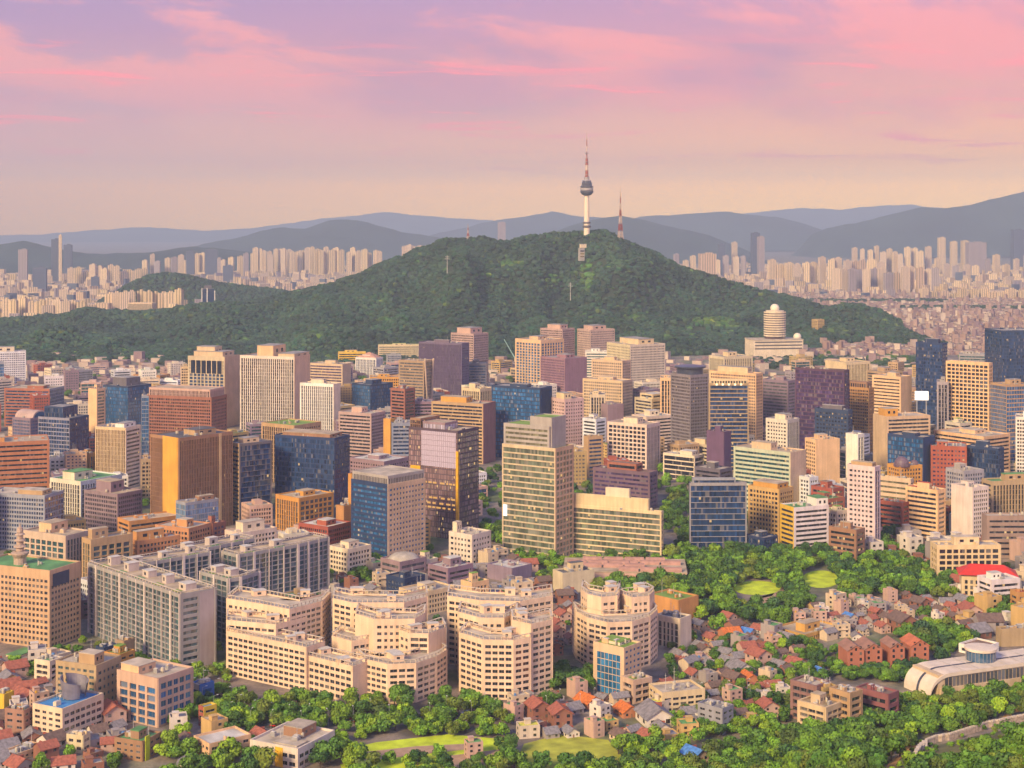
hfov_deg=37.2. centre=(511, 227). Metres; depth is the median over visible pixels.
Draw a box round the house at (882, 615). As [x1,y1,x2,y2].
[878,611,889,620]
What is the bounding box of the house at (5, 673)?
[0,668,22,679]
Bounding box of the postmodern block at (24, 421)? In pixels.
[12,409,43,435]
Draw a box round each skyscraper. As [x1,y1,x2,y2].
[18,249,27,281]
[33,267,46,290]
[51,238,58,280]
[59,234,61,280]
[63,244,72,273]
[91,276,98,286]
[186,250,194,274]
[205,249,216,277]
[223,265,232,282]
[498,222,505,239]
[698,252,715,273]
[718,243,724,275]
[731,242,736,272]
[750,232,759,274]
[757,236,764,273]
[937,237,945,269]
[950,241,956,269]
[960,240,968,268]
[965,242,986,272]
[1010,229,1023,271]
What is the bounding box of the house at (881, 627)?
[873,620,891,633]
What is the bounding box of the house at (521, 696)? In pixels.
[507,688,529,710]
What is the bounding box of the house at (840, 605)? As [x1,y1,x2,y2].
[833,598,848,613]
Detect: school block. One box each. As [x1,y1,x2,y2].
[338,347,365,359]
[378,343,418,356]
[783,615,831,638]
[930,534,1000,575]
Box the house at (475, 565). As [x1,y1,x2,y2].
[473,562,488,571]
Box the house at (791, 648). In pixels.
[788,644,805,652]
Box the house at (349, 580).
[344,575,358,587]
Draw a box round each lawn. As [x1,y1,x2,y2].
[338,734,503,767]
[733,581,780,594]
[803,570,836,587]
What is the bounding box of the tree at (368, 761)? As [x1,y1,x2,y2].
[353,758,372,767]
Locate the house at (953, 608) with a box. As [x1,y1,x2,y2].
[949,606,956,612]
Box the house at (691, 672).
[684,667,697,678]
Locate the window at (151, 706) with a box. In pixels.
[148,703,154,709]
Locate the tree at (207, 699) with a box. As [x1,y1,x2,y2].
[203,695,214,702]
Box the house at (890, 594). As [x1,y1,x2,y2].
[883,586,897,601]
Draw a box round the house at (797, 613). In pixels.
[790,607,805,621]
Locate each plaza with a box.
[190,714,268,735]
[451,750,515,767]
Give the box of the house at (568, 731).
[560,724,580,737]
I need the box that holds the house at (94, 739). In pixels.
[88,731,102,746]
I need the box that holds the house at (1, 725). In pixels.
[0,720,3,729]
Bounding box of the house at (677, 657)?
[673,654,681,663]
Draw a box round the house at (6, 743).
[0,736,21,749]
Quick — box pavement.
[197,678,721,730]
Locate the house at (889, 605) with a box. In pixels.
[885,601,893,610]
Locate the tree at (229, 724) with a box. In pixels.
[221,721,236,728]
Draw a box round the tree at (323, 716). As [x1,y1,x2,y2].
[309,711,328,721]
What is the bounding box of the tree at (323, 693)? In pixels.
[316,690,331,700]
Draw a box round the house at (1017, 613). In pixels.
[1011,602,1023,624]
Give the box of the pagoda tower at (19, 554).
[11,524,28,564]
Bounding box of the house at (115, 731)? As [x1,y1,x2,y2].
[106,727,126,735]
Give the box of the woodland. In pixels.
[1,348,1023,767]
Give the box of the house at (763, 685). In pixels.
[748,681,766,688]
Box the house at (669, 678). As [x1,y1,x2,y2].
[654,676,673,682]
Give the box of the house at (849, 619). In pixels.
[840,615,856,625]
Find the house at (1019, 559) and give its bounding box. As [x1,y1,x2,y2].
[1015,552,1023,568]
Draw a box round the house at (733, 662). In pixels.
[724,657,756,674]
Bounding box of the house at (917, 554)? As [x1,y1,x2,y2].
[907,552,928,561]
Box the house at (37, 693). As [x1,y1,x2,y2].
[29,686,48,704]
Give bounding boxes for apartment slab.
[88,555,215,665]
[121,544,210,581]
[165,533,255,564]
[199,563,260,644]
[221,532,329,594]
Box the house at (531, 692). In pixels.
[526,689,538,696]
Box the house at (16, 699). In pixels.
[9,695,27,705]
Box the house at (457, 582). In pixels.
[452,579,460,588]
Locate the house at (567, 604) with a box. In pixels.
[562,600,572,608]
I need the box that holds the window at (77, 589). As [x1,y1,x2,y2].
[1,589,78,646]
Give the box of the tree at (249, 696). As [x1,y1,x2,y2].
[234,690,256,704]
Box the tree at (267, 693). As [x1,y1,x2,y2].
[262,689,277,699]
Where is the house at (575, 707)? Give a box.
[566,700,584,715]
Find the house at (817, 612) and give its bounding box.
[811,606,826,621]
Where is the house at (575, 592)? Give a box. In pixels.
[563,586,578,598]
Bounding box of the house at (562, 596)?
[554,588,574,603]
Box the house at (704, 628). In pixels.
[700,625,715,633]
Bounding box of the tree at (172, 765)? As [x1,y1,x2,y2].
[159,763,180,767]
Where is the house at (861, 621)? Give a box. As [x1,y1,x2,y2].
[857,618,872,627]
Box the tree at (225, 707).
[218,702,234,715]
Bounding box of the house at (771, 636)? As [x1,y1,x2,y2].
[764,630,781,648]
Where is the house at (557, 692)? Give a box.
[550,689,565,700]
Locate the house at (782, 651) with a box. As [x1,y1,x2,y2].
[775,647,789,657]
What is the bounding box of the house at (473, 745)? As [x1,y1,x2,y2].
[464,735,482,758]
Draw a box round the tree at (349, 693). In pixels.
[342,687,358,702]
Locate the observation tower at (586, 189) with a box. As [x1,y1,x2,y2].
[580,137,592,234]
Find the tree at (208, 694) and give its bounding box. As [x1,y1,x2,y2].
[205,691,215,697]
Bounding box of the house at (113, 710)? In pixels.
[101,698,127,722]
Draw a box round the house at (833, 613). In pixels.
[827,611,839,617]
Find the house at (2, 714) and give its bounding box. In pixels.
[0,709,4,725]
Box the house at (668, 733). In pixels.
[662,728,678,740]
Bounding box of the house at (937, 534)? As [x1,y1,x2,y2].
[926,531,950,540]
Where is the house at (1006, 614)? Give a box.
[1002,610,1010,624]
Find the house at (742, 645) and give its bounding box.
[735,640,757,650]
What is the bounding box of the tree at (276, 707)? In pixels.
[266,703,282,715]
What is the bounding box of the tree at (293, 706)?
[284,701,298,711]
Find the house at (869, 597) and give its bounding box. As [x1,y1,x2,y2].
[866,594,879,600]
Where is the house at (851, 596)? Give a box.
[849,593,859,604]
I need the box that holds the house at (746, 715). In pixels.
[741,711,758,726]
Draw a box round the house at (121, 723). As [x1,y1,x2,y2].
[108,718,127,729]
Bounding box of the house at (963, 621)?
[955,618,973,624]
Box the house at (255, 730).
[249,725,266,735]
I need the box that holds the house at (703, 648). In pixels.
[696,642,710,653]
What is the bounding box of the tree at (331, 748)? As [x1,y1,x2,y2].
[311,736,341,763]
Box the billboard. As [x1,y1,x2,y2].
[915,391,928,413]
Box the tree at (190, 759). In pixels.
[178,750,204,767]
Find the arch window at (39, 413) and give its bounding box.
[34,412,43,417]
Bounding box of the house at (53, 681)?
[49,677,55,686]
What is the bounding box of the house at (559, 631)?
[553,624,566,638]
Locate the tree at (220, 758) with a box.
[210,749,234,767]
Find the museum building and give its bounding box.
[904,643,1023,694]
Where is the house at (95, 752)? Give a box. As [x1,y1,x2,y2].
[83,747,103,757]
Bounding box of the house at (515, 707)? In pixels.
[503,700,523,721]
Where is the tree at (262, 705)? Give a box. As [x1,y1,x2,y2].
[256,699,271,712]
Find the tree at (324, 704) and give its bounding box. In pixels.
[315,697,334,712]
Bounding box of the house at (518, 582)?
[511,576,532,592]
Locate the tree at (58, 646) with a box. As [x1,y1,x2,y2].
[52,643,62,648]
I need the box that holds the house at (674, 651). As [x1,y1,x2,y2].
[668,647,688,657]
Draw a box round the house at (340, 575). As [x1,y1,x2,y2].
[336,572,346,579]
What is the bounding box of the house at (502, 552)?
[492,545,507,559]
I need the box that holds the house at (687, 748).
[679,743,708,760]
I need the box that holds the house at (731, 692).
[722,683,742,703]
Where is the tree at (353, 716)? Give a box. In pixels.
[351,711,363,719]
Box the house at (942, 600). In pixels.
[937,597,954,605]
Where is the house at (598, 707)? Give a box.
[589,698,610,716]
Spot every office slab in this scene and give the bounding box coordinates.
[0,433,48,487]
[88,384,104,432]
[141,389,148,454]
[310,360,350,384]
[383,417,394,454]
[763,376,794,427]
[937,376,948,429]
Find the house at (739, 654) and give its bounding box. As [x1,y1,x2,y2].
[727,651,744,658]
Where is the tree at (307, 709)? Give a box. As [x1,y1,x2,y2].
[298,704,312,714]
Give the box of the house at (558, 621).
[553,617,565,629]
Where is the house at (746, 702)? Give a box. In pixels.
[743,698,755,704]
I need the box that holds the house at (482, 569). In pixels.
[477,562,486,576]
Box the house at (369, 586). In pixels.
[364,582,382,593]
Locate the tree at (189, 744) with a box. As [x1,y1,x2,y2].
[180,737,200,752]
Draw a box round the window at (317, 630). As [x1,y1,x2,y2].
[309,620,329,645]
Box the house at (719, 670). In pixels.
[716,667,729,677]
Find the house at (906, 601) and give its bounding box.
[898,599,908,604]
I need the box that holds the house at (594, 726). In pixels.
[584,715,604,738]
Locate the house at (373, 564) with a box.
[366,557,380,570]
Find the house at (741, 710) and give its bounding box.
[734,707,748,717]
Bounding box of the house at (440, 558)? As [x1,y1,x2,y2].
[438,554,447,560]
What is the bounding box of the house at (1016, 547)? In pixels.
[1009,536,1023,560]
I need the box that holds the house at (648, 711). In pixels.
[633,698,673,727]
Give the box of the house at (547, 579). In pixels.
[534,575,552,587]
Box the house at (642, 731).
[635,727,649,737]
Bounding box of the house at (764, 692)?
[761,689,768,696]
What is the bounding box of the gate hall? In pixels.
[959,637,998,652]
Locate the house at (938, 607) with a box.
[932,604,947,610]
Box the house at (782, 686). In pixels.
[776,681,789,692]
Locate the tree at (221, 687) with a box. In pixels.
[216,682,231,693]
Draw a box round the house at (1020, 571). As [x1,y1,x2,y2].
[1014,563,1023,581]
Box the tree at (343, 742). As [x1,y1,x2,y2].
[331,736,349,752]
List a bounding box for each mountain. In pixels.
[0,212,493,241]
[0,241,273,273]
[193,220,441,259]
[430,211,599,239]
[556,216,778,263]
[635,211,820,250]
[743,204,937,229]
[791,192,1023,257]
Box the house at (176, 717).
[169,710,186,734]
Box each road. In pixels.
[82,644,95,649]
[214,692,748,727]
[332,552,448,586]
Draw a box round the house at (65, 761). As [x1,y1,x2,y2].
[50,754,76,767]
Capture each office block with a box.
[0,487,63,549]
[4,384,63,426]
[5,702,32,737]
[6,647,27,656]
[7,728,36,757]
[32,673,103,733]
[34,653,62,682]
[38,404,88,454]
[49,450,63,482]
[56,641,120,700]
[65,365,79,369]
[66,730,89,753]
[84,449,94,470]
[84,477,141,531]
[96,638,117,650]
[104,643,134,661]
[114,722,161,761]
[115,635,134,648]
[117,511,175,532]
[117,657,193,727]
[128,302,155,309]
[132,526,179,555]
[133,371,169,378]
[140,451,149,504]
[155,517,210,542]
[160,374,179,384]
[176,493,218,520]
[180,363,187,384]
[203,515,225,537]
[225,517,276,544]
[250,718,334,767]
[261,417,320,482]
[275,488,333,530]
[298,517,350,544]
[321,579,349,615]
[330,538,370,575]
[336,502,350,520]
[338,406,384,456]
[348,473,351,503]
[350,452,408,472]
[352,378,392,409]
[355,352,382,374]
[370,371,398,386]
[381,551,426,573]
[386,567,424,593]
[391,384,414,419]
[391,417,409,456]
[399,358,433,398]
[399,580,454,614]
[415,397,432,416]
[420,550,437,573]
[428,555,472,583]
[449,520,490,562]
[461,382,490,400]
[461,571,488,591]
[469,359,486,386]
[487,559,531,580]
[540,353,586,392]
[574,487,663,558]
[582,413,605,442]
[583,376,632,416]
[583,434,602,477]
[585,348,606,376]
[590,390,604,416]
[593,460,657,508]
[593,635,641,693]
[601,401,623,441]
[607,416,659,473]
[631,409,670,451]
[635,391,659,413]
[655,588,698,618]
[658,603,690,647]
[663,449,703,478]
[686,436,706,463]
[689,475,746,548]
[694,461,731,476]
[698,696,733,734]
[707,421,730,466]
[709,351,752,378]
[734,440,805,510]
[747,529,777,548]
[748,477,793,542]
[799,474,817,501]
[805,433,839,482]
[811,480,843,495]
[818,490,844,507]
[825,357,869,380]
[829,500,846,525]
[829,516,864,559]
[846,431,863,476]
[867,366,902,381]
[872,372,911,412]
[873,407,929,467]
[881,470,913,499]
[881,493,908,527]
[888,431,934,481]
[905,480,945,537]
[931,439,966,487]
[934,427,1009,470]
[945,417,971,428]
[946,462,983,498]
[959,351,984,361]
[967,440,1003,477]
[977,570,1019,604]
[981,472,1023,512]
[982,511,1023,557]
[990,378,1023,460]
[996,623,1023,646]
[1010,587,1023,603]
[1016,408,1023,471]
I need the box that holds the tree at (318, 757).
[308,751,328,767]
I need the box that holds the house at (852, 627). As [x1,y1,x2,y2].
[850,624,854,632]
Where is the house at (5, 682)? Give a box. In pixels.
[0,676,21,688]
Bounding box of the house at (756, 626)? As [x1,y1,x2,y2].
[749,622,760,633]
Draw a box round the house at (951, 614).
[946,611,956,620]
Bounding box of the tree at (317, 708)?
[309,706,325,713]
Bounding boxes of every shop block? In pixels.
[0,687,13,708]
[193,668,213,694]
[194,726,250,754]
[198,702,216,725]
[621,672,651,703]
[649,671,704,711]
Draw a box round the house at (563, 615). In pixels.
[553,607,571,621]
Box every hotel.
[147,384,226,454]
[451,326,487,382]
[540,323,574,355]
[577,324,614,356]
[607,336,664,387]
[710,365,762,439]
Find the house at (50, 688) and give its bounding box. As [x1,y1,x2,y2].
[43,683,55,695]
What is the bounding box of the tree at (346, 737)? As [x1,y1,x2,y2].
[339,736,353,752]
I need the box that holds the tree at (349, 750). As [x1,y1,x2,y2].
[341,740,366,763]
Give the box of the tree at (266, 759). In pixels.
[254,746,277,767]
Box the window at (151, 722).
[148,719,154,725]
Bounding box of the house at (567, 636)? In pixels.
[563,632,571,645]
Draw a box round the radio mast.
[617,186,623,239]
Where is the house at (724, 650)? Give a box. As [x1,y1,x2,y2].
[717,646,732,655]
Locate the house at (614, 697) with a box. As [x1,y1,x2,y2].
[608,691,630,704]
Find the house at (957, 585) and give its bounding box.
[948,583,976,595]
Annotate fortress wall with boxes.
[913,713,1023,753]
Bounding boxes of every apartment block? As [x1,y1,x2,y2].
[226,586,368,701]
[332,585,446,703]
[447,584,552,699]
[572,580,657,667]
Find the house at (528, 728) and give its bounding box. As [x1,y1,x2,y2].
[516,717,539,738]
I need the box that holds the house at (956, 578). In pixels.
[950,573,959,583]
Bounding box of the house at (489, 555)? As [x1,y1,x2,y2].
[478,548,497,562]
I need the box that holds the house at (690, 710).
[677,705,697,715]
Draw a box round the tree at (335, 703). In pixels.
[330,701,353,713]
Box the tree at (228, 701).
[220,700,235,705]
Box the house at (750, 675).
[740,669,758,684]
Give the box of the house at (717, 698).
[709,696,722,700]
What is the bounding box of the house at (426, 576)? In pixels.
[413,570,427,579]
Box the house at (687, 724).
[677,715,698,735]
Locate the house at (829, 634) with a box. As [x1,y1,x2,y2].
[818,627,838,640]
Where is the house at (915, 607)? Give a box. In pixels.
[908,604,918,613]
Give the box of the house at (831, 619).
[827,616,838,622]
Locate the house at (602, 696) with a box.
[594,692,608,701]
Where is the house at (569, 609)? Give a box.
[566,605,580,613]
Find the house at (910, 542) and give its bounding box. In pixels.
[899,530,922,555]
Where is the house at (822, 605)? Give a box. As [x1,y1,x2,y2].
[814,602,828,611]
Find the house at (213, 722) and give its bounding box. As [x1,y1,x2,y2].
[201,713,227,732]
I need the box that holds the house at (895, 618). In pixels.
[885,609,918,631]
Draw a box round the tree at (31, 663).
[28,660,33,674]
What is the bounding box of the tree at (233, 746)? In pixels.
[216,736,242,756]
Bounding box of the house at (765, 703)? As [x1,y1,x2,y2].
[755,696,780,716]
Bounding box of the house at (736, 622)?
[724,618,744,627]
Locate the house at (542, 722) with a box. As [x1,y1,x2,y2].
[530,716,546,728]
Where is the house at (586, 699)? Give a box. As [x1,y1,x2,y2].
[572,690,602,709]
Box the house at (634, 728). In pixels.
[624,723,641,733]
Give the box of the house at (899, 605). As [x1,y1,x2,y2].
[894,602,907,610]
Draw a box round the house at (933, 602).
[925,597,937,605]
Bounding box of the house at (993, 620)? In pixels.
[971,612,1004,633]
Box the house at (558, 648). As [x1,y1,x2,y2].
[553,639,564,655]
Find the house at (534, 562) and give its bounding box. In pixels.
[519,558,538,571]
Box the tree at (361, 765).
[348,763,367,767]
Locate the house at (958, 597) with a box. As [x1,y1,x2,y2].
[953,592,967,603]
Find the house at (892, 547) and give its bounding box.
[884,544,900,550]
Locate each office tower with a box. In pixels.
[0,346,25,383]
[0,361,3,376]
[0,553,80,648]
[50,468,121,517]
[95,418,140,487]
[103,375,150,424]
[150,425,232,525]
[188,345,239,426]
[201,285,214,302]
[233,435,271,522]
[240,343,309,430]
[275,428,349,517]
[300,378,340,430]
[351,465,425,556]
[409,414,478,538]
[431,393,495,463]
[491,382,551,457]
[502,413,573,556]
[515,335,563,382]
[551,391,583,445]
[591,356,630,378]
[660,374,670,413]
[671,364,708,441]
[708,379,748,470]
[766,412,798,448]
[795,366,849,448]
[815,404,852,448]
[850,380,873,451]
[916,338,946,429]
[946,360,992,430]
[951,479,988,537]
[985,327,1023,381]
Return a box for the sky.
[0,0,1023,234]
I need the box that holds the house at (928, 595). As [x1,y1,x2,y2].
[920,594,932,597]
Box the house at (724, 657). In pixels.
[718,654,731,666]
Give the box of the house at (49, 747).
[31,738,60,759]
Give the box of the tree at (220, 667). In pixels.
[212,662,225,671]
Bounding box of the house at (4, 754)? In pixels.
[0,749,9,767]
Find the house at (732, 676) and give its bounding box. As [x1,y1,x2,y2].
[720,668,745,684]
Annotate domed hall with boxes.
[887,456,921,483]
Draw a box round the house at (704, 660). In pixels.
[701,657,714,668]
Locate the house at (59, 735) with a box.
[34,728,65,747]
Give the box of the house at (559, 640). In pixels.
[553,637,565,645]
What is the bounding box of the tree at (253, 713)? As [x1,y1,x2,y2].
[241,709,258,723]
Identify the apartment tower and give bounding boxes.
[23,518,87,577]
[82,526,132,576]
[780,494,828,548]
[847,460,880,539]
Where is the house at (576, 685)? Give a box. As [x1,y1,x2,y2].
[567,676,587,697]
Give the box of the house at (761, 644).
[757,641,766,648]
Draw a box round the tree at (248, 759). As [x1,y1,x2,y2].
[240,752,260,767]
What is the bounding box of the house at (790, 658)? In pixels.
[784,655,806,669]
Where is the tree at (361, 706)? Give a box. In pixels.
[354,700,373,712]
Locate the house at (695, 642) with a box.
[690,639,709,646]
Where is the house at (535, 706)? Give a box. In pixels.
[523,695,549,719]
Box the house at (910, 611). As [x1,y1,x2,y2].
[901,607,914,617]
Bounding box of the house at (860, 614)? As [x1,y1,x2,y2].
[854,612,865,618]
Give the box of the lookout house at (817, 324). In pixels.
[812,319,823,329]
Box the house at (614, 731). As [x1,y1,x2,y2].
[608,726,630,738]
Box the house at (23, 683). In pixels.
[9,679,37,689]
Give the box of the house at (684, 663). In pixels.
[678,654,700,671]
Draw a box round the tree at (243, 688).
[230,685,247,693]
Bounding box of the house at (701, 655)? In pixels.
[692,651,710,661]
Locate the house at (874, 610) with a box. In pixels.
[867,606,882,615]
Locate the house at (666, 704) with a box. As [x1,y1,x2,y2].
[649,693,670,710]
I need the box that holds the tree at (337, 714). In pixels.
[329,703,351,724]
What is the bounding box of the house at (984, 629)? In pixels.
[965,621,993,638]
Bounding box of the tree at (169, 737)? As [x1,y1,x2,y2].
[160,729,181,746]
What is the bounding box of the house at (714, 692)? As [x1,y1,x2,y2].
[706,688,719,696]
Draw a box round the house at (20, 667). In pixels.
[0,658,29,677]
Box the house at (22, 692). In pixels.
[14,685,29,704]
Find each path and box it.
[336,744,463,764]
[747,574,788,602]
[886,745,916,767]
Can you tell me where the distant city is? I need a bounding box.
[0,262,1023,317]
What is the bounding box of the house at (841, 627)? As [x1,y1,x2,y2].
[832,619,849,637]
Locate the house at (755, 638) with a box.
[749,635,762,642]
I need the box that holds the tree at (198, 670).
[194,665,208,678]
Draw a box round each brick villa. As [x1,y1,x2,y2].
[837,638,865,666]
[854,636,882,662]
[879,635,905,666]
[900,633,929,660]
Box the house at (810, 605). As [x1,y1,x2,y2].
[805,601,820,608]
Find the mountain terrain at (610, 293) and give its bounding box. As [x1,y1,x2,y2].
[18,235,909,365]
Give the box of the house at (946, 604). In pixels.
[943,601,957,609]
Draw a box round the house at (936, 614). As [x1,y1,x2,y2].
[931,609,944,618]
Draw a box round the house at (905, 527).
[896,524,921,537]
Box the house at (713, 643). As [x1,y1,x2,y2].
[709,640,723,647]
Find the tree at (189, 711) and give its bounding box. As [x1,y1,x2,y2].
[177,707,193,720]
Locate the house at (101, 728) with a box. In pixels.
[85,722,109,736]
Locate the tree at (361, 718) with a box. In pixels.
[355,713,373,726]
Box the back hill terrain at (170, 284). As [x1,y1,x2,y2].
[122,277,269,303]
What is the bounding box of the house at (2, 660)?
[0,656,5,671]
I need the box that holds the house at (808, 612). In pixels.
[802,608,810,617]
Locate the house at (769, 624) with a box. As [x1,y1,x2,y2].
[761,619,782,638]
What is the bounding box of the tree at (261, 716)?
[257,711,265,723]
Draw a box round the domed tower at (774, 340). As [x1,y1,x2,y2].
[744,304,803,358]
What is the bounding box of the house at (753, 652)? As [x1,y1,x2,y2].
[743,645,772,667]
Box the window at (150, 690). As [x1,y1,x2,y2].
[148,687,154,693]
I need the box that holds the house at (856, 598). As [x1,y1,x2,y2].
[854,594,866,606]
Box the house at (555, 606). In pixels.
[553,603,562,614]
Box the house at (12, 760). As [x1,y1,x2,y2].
[2,753,33,767]
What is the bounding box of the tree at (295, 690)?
[289,687,307,701]
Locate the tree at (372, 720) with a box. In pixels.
[367,716,379,724]
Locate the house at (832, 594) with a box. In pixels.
[826,589,845,609]
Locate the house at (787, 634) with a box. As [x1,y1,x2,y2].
[778,630,796,638]
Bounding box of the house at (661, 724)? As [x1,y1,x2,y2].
[650,718,670,727]
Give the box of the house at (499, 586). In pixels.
[489,582,504,590]
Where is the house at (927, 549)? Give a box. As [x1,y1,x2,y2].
[925,537,945,558]
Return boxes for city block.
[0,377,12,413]
[8,426,11,435]
[30,392,49,410]
[31,361,52,371]
[33,363,51,372]
[44,365,63,374]
[44,373,63,385]
[51,468,67,476]
[63,368,78,392]
[64,449,86,469]
[64,514,85,528]
[67,400,87,414]
[75,368,92,381]
[76,391,87,400]
[80,379,101,392]
[81,576,87,596]
[81,594,87,618]
[89,363,106,374]
[89,434,94,450]
[101,377,112,387]
[111,366,130,377]
[113,471,127,486]
[138,367,155,377]
[140,376,159,383]
[160,365,166,373]
[167,361,184,374]
[227,429,248,440]
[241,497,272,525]
[246,420,262,435]
[278,527,308,539]
[279,587,313,597]
[334,419,338,430]
[341,383,351,403]
[341,402,354,410]
[351,366,352,380]
[355,378,368,382]
[373,365,398,374]
[373,447,382,452]
[377,406,390,417]
[386,352,400,361]
[386,360,398,366]
[426,517,429,545]
[433,387,443,399]
[436,389,449,394]
[479,470,486,483]
[479,484,487,496]
[479,500,482,514]
[491,359,511,372]
[510,367,514,382]
[531,381,556,396]
[567,391,582,396]
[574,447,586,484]
[603,442,606,464]
[604,455,628,464]
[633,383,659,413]
[634,378,659,388]
[660,436,664,462]
[665,370,675,374]
[667,440,698,452]
[670,362,683,371]
[749,434,753,442]
[763,426,765,440]
[785,369,794,379]
[789,354,812,364]
[791,358,809,370]
[818,476,842,485]
[839,477,846,492]
[840,446,845,477]
[853,430,869,454]
[864,453,872,460]
[881,466,886,474]
[888,360,903,370]
[912,365,915,377]
[912,389,915,400]
[912,398,915,411]
[930,424,935,434]
[946,498,950,505]
[946,505,950,529]
[949,513,950,531]
[1010,460,1014,471]
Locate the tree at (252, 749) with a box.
[241,745,259,754]
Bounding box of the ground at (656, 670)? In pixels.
[0,242,1023,767]
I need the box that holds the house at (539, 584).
[534,582,548,589]
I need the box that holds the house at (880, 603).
[869,598,885,611]
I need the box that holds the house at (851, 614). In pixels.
[841,611,857,620]
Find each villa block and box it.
[790,668,830,718]
[797,690,842,724]
[820,679,834,695]
[829,683,862,718]
[856,682,898,711]
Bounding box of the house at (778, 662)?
[770,658,788,667]
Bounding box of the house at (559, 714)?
[546,701,573,727]
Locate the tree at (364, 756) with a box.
[353,742,368,761]
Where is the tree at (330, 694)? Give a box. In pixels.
[317,692,333,698]
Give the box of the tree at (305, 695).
[296,689,313,702]
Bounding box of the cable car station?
[578,244,585,260]
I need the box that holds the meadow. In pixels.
[516,734,621,767]
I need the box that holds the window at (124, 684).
[121,681,126,686]
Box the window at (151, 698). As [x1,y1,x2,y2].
[148,695,154,701]
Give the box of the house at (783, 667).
[780,663,795,678]
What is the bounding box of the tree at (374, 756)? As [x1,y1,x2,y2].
[366,751,380,764]
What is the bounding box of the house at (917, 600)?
[908,595,930,606]
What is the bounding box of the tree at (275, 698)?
[267,694,280,704]
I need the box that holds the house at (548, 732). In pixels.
[540,725,560,738]
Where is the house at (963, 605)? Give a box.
[956,600,983,613]
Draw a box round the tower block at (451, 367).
[419,339,468,394]
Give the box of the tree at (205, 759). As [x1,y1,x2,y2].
[193,752,212,767]
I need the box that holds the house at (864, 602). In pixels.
[857,598,868,610]
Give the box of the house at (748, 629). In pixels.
[741,626,757,635]
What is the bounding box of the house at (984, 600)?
[974,591,1001,612]
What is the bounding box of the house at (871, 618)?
[863,614,878,622]
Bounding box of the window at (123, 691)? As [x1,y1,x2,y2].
[121,689,126,694]
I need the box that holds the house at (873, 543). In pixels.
[865,536,883,551]
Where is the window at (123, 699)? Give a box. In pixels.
[121,697,126,702]
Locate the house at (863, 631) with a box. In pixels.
[855,625,868,636]
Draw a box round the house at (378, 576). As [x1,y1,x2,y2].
[372,568,389,586]
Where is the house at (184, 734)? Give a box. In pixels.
[178,730,193,745]
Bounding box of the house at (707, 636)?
[701,631,718,641]
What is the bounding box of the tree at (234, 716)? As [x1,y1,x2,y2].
[224,710,244,724]
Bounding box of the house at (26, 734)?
[20,725,42,741]
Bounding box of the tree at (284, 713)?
[279,709,290,723]
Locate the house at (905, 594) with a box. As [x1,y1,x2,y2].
[901,590,912,598]
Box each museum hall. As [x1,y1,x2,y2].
[553,560,593,591]
[563,556,686,578]
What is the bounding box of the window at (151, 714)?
[148,711,154,717]

